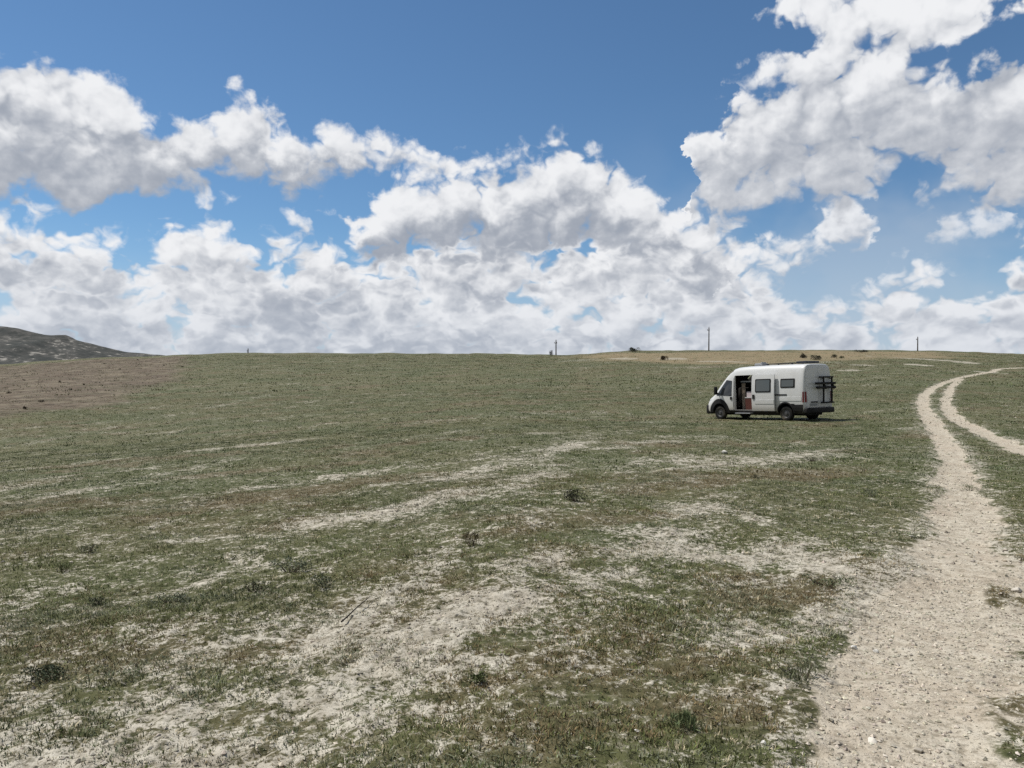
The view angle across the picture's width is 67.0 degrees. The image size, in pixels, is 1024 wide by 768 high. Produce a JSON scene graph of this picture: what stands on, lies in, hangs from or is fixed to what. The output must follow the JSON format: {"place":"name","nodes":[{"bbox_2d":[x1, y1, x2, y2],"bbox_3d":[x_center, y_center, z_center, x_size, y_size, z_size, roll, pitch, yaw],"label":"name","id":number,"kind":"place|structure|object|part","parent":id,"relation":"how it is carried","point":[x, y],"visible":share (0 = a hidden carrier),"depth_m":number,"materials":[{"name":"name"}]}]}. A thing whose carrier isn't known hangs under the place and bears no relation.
{"place":"outdoors","nodes":[
{"label":"outdoors","id":0,"kind":"place"},
{"bbox_2d":[0,326,165,363],"bbox_3d":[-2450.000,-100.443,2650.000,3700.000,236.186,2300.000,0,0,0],"label":"hill","id":1,"kind":"structure","parent":0,"point":[17,345],"depth_m":2461.40,"materials":[{"name":"grey stone"}]},
{"bbox_2d":[0,350,1023,767],"bbox_3d":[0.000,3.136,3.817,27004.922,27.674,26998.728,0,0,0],"label":"ground","id":2,"kind":"structure","parent":0,"point":[24,380],"depth_m":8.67,"materials":[{"name":"green plant"}]},
{"bbox_2d":[12,664,70,684],"bbox_3d":[-2.894,1.793,4.783,0.346,0.120,0.235,0,0,0],"label":"shrub","id":3,"kind":"object","parent":2,"relation":"on","point":[43,673],"visible":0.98,"depth_m":4.77,"materials":[{"name":"green plant"}]},
{"bbox_2d":[54,560,72,572],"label":"grass tuft","id":4,"kind":"object","parent":2,"relation":"on","point":[61,568],"visible":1,"depth_m":8.03,"materials":[{"name":"green plant"}]},
{"bbox_2d":[76,544,100,553],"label":"shrub","id":5,"kind":"object","parent":2,"relation":"on","point":[91,548],"visible":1,"depth_m":8.92,"materials":[{"name":"green plant"}]},
{"bbox_2d":[86,597,106,605],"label":"shrub","id":6,"kind":"object","parent":2,"relation":"on","point":[97,602],"visible":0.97,"depth_m":6.54,"materials":[{"name":"green plant"}]},
{"bbox_2d":[150,592,188,602],"bbox_3d":[-2.846,1.791,6.448,0.345,0.126,0.278,0,0,37],"label":"shrub","id":7,"kind":"object","parent":2,"relation":"on","point":[180,596],"visible":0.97,"depth_m":6.45,"materials":[{"name":"green plant"}]},
{"bbox_2d":[238,579,270,590],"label":"shrub","id":8,"kind":"object","parent":2,"relation":"on","point":[255,584],"visible":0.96,"depth_m":6.53,"materials":[{"name":"green plant"}]},
{"bbox_2d":[269,555,312,571],"bbox_3d":[-2.075,1.688,7.220,0.460,0.173,0.231,0,0,13],"label":"shrub","id":9,"kind":"object","parent":2,"relation":"on","point":[305,563],"visible":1,"depth_m":7.22,"materials":[{"name":"green plant"}]},
{"bbox_2d":[306,572,336,589],"bbox_3d":[-1.630,1.696,6.666,0.266,0.140,0.301,0,0,20],"label":"shrub","id":10,"kind":"object","parent":2,"relation":"on","point":[322,579],"visible":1,"depth_m":6.62,"materials":[{"name":"green plant"}]},
{"bbox_2d":[341,596,369,622],"bbox_3d":[-1.181,1.704,5.874,0.016,0.017,0.656,0,0,7],"label":"stick","id":11,"kind":"object","parent":2,"relation":"on","point":[353,610],"visible":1,"depth_m":5.79,"materials":[{"name":"grey wood"}]},
{"bbox_2d":[455,530,481,545],"bbox_3d":[-0.411,1.572,7.888,0.209,0.205,0.307,0,0,41],"label":"grass tuft","id":12,"kind":"object","parent":2,"relation":"on","point":[472,537],"visible":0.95,"depth_m":7.87,"materials":[{"name":"green plant"}]},
{"bbox_2d":[467,671,486,684],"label":"shrub","id":13,"kind":"object","parent":2,"relation":"on","point":[480,677],"visible":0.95,"depth_m":4.21,"materials":[{"name":"green plant"}]},
{"bbox_2d":[564,489,588,501],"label":"shrub","id":14,"kind":"object","parent":2,"relation":"on","point":[571,494],"visible":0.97,"depth_m":11.12,"materials":[{"name":"green plant"}]},
{"bbox_2d":[628,347,641,351],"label":"bush","id":15,"kind":"object","parent":2,"relation":"on","point":[632,349],"visible":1,"depth_m":187.13,"materials":[{"name":"green plant"}]},
{"bbox_2d":[658,703,701,734],"bbox_3d":[0.800,1.603,3.690,0.208,0.120,0.173,0,0,14],"label":"grass tuft","id":16,"kind":"object","parent":2,"relation":"on","point":[689,719],"visible":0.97,"depth_m":3.68,"materials":[{"name":"green plant"}]},
{"bbox_2d":[707,361,835,420],"bbox_3d":[12.511,0.334,37.906,2.600,2.808,6.361,-1,-1,-32],"label":"camper van","id":17,"kind":"object","parent":2,"relation":"on","point":[790,391],"visible":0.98,"depth_m":36.22,"materials":[{"name":"white paint"}]},
{"bbox_3d":[10.611,0.551,38.874,0.394,1.492,1.120,-1,-1,-32],"label":"front door","id":18,"kind":"part","parent":17,"relation":"part of","materials":[{"name":"white paint"}]},
{"bbox_3d":[11.927,0.426,36.748,0.158,1.712,1.320,-1,-1,-32],"label":"sliding door","id":19,"kind":"part","parent":17,"relation":"part of","materials":[{"name":"white paint"}]},
{"bbox_3d":[12.708,-0.036,35.690,0.071,0.424,0.800,-1,-1,-32],"label":"side window","id":20,"kind":"part","parent":17,"relation":"part of","materials":[{"name":"grey glass"}]},
{"bbox_3d":[13.634,0.137,35.209,0.929,1.808,0.065,-1,-1,-32],"label":"rear door","id":21,"kind":"part","parent":17,"relation":"part of","materials":[{"name":"white paint"}]},
{"bbox_3d":[14.445,0.121,35.717,0.939,1.808,0.065,-1,-1,-32],"label":"rear door","id":22,"kind":"part","parent":17,"relation":"part of","materials":[{"name":"white paint"}]},
{"bbox_2d":[762,652,833,685],"bbox_3d":[1.644,1.630,4.433,0.421,0.169,0.320,0,0,-23],"label":"weed clump","id":23,"kind":"object","parent":2,"relation":"on","point":[793,673],"visible":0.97,"depth_m":4.41,"materials":[{"name":"green plant"}]},
{"bbox_2d":[810,355,820,359],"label":"bush","id":24,"kind":"object","parent":2,"relation":"on","point":[816,357],"visible":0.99,"depth_m":139.98,"materials":[{"name":"green plant"}]},
{"bbox_2d":[798,573,856,590],"bbox_3d":[2.731,1.704,6.627,0.476,0.126,0.356,0,0,0],"label":"shrub","id":25,"kind":"object","parent":2,"relation":"on","point":[833,583],"visible":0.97,"depth_m":6.63,"materials":[{"name":"green plant"}]},
{"bbox_2d":[862,489,879,496],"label":"shrub","id":26,"kind":"object","parent":2,"relation":"on","point":[868,493],"visible":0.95,"depth_m":12.07,"materials":[{"name":"green plant"}]},
{"bbox_2d":[1011,587,1021,591],"bbox_3d":[4.304,1.752,6.583,0.087,0.042,0.060,0,0,-12],"label":"rock","id":27,"kind":"object","parent":2,"relation":"on","point":[1016,589],"visible":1,"depth_m":6.57,"materials":[{"name":"white stone"}]},
{"bbox_2d":[0,395,1023,767],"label":"gravel","id":28,"kind":"structure","parent":0,"point":[836,743],"depth_m":5.17,"materials":[{"name":"beige gravel"}]},
{"bbox_2d":[0,0,1023,355],"label":"sky","id":29,"kind":"structure","parent":0,"point":[178,177],"materials":[{"name":"blue"}]},
{"bbox_2d":[807,367,1023,767],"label":"dirt track","id":30,"kind":"structure","parent":0,"point":[969,571],"depth_m":5.10,"materials":[{"name":"beige soil"}]},
{"bbox_2d":[868,737,877,742],"bbox_3d":[1.718,1.704,3.698,0.045,0.023,0.058,0,0,-13],"label":"rock","id":31,"kind":"object","parent":30,"relation":"on","point":[872,739],"visible":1,"depth_m":3.69,"materials":[{"name":"white stone"}]},
{"bbox_2d":[913,747,922,752],"bbox_3d":[1.889,1.705,3.597,0.046,0.024,0.029,0,0,19],"label":"rock","id":32,"kind":"object","parent":30,"relation":"on","point":[918,750],"visible":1,"depth_m":3.59,"materials":[{"name":"beige stone"}]},
{"bbox_2d":[957,483,977,490],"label":"grass tuft","id":33,"kind":"object","parent":30,"relation":"on","point":[971,487],"visible":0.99,"depth_m":13.15,"materials":[{"name":"beige plant"}]}
]}

